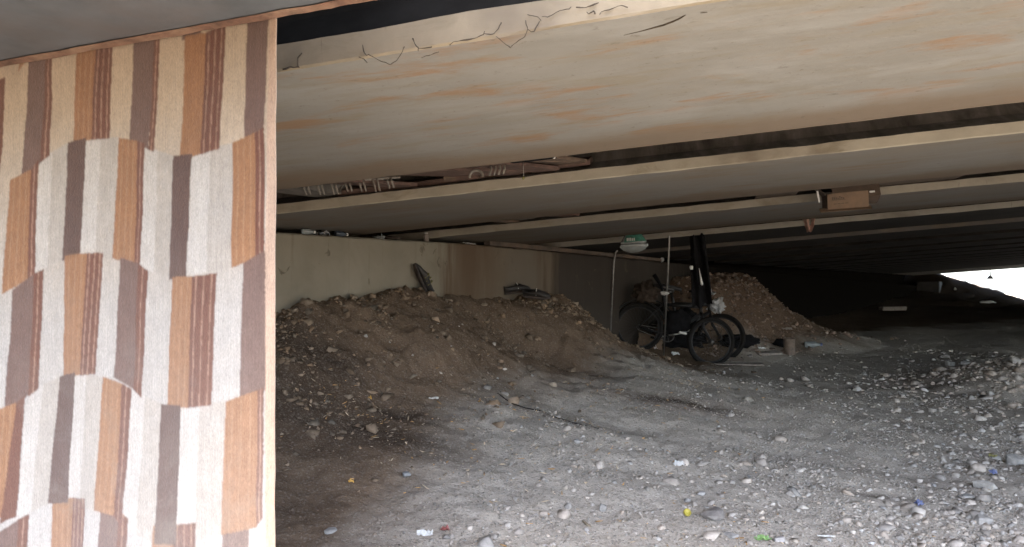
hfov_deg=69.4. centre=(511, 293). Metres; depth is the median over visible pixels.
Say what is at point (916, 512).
rubble
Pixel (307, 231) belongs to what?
plastic bottle
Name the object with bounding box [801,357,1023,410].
rubble rise
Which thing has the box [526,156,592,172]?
board
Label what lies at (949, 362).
stone
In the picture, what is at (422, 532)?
paper scrap
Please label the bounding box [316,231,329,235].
crumpled foil
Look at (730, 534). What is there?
stone
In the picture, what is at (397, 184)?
board
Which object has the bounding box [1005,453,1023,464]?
stone
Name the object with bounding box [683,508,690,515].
bottle cap
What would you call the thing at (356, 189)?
board
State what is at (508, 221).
board
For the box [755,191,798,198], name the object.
cardboard sheet
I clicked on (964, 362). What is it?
stone
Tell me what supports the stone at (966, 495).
on the ground
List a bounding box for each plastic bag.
[706,297,725,313]
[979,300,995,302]
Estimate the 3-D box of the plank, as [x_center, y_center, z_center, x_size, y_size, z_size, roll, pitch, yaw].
[12.601,0.496,24.480,0.865,0.143,0.281,-1,0,-6]
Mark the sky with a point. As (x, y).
(1007, 281)
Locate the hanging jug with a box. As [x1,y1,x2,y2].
[619,234,647,252]
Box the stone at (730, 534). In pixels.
[723,531,738,537]
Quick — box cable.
[497,393,598,428]
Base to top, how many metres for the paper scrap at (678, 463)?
0.035 m
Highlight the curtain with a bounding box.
[0,18,276,546]
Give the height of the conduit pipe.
1.228 m
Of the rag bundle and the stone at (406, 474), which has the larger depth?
the rag bundle
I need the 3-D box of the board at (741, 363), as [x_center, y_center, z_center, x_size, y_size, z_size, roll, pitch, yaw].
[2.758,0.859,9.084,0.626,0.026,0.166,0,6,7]
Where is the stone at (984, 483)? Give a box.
[972,480,997,489]
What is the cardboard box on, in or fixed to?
hanging from the bridge
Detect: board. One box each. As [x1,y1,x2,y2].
[329,179,416,187]
[339,179,417,194]
[407,174,465,176]
[413,175,480,186]
[415,167,527,175]
[443,172,531,180]
[475,162,559,172]
[493,220,520,222]
[525,160,572,164]
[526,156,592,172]
[545,156,586,163]
[554,213,579,216]
[714,361,763,365]
[755,350,782,355]
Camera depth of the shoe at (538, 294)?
6.96 m
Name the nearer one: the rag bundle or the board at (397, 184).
the board at (397, 184)
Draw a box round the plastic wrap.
[372,233,384,238]
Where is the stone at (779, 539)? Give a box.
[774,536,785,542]
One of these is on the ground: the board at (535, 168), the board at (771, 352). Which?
the board at (771, 352)
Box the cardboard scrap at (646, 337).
[638,333,662,349]
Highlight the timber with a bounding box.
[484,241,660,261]
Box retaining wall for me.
[275,231,941,343]
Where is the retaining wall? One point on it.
(318, 268)
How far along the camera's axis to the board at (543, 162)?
3.96 m
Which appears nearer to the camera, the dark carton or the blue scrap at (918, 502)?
the blue scrap at (918, 502)
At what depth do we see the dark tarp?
9.63 m
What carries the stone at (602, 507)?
on the ground
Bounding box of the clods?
[275,272,905,480]
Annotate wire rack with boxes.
[303,176,400,194]
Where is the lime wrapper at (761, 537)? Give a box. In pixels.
[754,534,771,540]
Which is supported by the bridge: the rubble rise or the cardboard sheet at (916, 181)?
the cardboard sheet at (916, 181)
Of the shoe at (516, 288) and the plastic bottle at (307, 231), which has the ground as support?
the shoe at (516, 288)
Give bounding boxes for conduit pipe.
[610,250,617,327]
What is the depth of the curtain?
1.73 m
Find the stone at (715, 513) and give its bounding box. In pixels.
[700,506,724,519]
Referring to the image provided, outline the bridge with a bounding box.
[0,0,1023,274]
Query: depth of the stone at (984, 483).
4.29 m
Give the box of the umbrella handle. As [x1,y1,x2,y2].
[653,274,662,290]
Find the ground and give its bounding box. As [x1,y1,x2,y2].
[275,272,1023,546]
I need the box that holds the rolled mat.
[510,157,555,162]
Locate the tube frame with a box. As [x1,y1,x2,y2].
[468,165,505,177]
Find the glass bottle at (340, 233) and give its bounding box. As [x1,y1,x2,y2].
[334,231,348,236]
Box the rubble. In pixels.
[364,316,1023,546]
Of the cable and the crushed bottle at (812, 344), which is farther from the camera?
the crushed bottle at (812, 344)
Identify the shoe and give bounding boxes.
[413,263,434,291]
[504,283,530,294]
[523,288,550,299]
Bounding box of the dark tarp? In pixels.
[663,332,707,348]
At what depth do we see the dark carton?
5.30 m
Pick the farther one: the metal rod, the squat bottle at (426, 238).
the metal rod
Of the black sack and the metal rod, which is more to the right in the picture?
the black sack
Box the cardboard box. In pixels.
[815,185,871,211]
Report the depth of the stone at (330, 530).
3.12 m
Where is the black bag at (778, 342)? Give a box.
[772,338,782,346]
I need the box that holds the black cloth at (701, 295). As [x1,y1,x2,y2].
[689,233,711,307]
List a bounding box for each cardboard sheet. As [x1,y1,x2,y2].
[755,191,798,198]
[879,175,962,185]
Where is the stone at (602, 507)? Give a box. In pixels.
[599,504,606,511]
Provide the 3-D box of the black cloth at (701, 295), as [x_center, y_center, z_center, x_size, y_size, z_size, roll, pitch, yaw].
[1.963,-0.239,7.739,0.208,0.788,0.119,-4,-1,14]
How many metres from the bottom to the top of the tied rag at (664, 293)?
0.052 m
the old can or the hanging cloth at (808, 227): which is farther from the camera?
the old can
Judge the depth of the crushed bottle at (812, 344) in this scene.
10.73 m
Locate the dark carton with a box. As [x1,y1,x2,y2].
[868,184,880,203]
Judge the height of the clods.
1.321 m
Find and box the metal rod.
[663,236,669,355]
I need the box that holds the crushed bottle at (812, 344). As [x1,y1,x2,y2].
[804,341,822,347]
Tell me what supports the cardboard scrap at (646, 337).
on the ground
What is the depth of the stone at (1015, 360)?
7.54 m
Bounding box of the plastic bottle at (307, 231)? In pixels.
[301,228,315,234]
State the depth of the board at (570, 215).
5.93 m
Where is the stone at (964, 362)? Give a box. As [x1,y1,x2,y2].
[961,360,970,364]
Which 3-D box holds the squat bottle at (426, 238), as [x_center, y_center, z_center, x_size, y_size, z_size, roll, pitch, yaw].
[-0.719,-0.474,6.202,0.047,0.075,0.048,0,0,34]
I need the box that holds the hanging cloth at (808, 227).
[802,218,814,231]
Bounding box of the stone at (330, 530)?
[324,527,336,533]
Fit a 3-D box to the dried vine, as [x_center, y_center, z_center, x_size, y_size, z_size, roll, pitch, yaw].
[-0.168,-0.648,1.878,0.918,0.112,0.011,0,0,14]
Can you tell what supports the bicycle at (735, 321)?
on the ground
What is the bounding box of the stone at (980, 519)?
[974,514,993,524]
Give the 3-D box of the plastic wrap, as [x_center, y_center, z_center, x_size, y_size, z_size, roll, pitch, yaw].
[-1.032,-0.442,5.732,0.075,0.069,0.074,0,0,34]
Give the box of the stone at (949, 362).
[945,360,954,365]
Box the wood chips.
[280,358,935,546]
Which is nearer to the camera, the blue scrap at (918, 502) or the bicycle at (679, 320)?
the blue scrap at (918, 502)
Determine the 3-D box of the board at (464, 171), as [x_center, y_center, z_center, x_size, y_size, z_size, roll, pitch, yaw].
[-0.467,-0.644,3.860,1.152,0.024,0.162,-3,1,-24]
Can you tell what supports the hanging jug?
hanging from the bridge
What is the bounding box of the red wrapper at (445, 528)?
[440,525,448,529]
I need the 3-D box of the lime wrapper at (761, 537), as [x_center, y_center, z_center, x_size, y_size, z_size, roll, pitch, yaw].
[1.162,1.135,3.435,0.079,0.027,0.048,0,0,-6]
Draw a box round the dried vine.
[282,2,627,69]
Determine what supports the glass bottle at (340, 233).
on the retaining wall
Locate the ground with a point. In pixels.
(963, 315)
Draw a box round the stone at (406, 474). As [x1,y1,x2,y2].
[402,471,410,476]
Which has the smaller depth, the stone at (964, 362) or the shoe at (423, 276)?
the shoe at (423, 276)
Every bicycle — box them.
[618,283,734,362]
[636,284,745,356]
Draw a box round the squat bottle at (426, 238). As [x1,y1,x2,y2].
[423,233,428,241]
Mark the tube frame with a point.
(490, 171)
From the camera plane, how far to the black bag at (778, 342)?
10.31 m
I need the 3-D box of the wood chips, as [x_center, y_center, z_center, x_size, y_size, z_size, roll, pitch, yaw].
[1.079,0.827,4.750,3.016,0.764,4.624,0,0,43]
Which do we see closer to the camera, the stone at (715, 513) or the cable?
the stone at (715, 513)
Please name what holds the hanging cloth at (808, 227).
hanging from the bridge
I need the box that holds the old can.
[783,338,795,354]
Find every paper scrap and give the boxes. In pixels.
[417,529,432,535]
[673,460,683,465]
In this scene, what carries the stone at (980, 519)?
on the ground
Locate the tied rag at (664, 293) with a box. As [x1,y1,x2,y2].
[660,291,669,295]
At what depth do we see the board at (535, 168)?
3.92 m
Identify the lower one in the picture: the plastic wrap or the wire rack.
the plastic wrap
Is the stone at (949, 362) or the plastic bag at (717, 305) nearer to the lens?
the stone at (949, 362)
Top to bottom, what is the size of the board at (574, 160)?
0.023 m
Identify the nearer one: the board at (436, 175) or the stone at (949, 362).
the board at (436, 175)
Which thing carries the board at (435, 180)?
on the bridge
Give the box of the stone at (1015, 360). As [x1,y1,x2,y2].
[1010,357,1021,363]
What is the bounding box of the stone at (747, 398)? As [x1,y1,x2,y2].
[743,396,751,401]
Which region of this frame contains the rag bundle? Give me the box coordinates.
[631,279,660,303]
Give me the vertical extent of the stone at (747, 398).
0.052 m
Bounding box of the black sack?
[718,334,759,348]
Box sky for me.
[942,268,1023,294]
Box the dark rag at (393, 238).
[384,236,401,239]
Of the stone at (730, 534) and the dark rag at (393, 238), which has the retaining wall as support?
the dark rag at (393, 238)
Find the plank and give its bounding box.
[879,306,906,310]
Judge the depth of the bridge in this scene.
2.73 m
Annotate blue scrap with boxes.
[914,499,923,505]
[988,469,997,474]
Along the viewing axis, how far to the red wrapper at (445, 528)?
3.24 m
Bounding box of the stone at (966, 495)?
[961,493,974,497]
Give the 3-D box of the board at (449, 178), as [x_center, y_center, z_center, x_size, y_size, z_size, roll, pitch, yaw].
[-0.137,-0.684,4.209,0.503,0.033,0.092,-4,20,7]

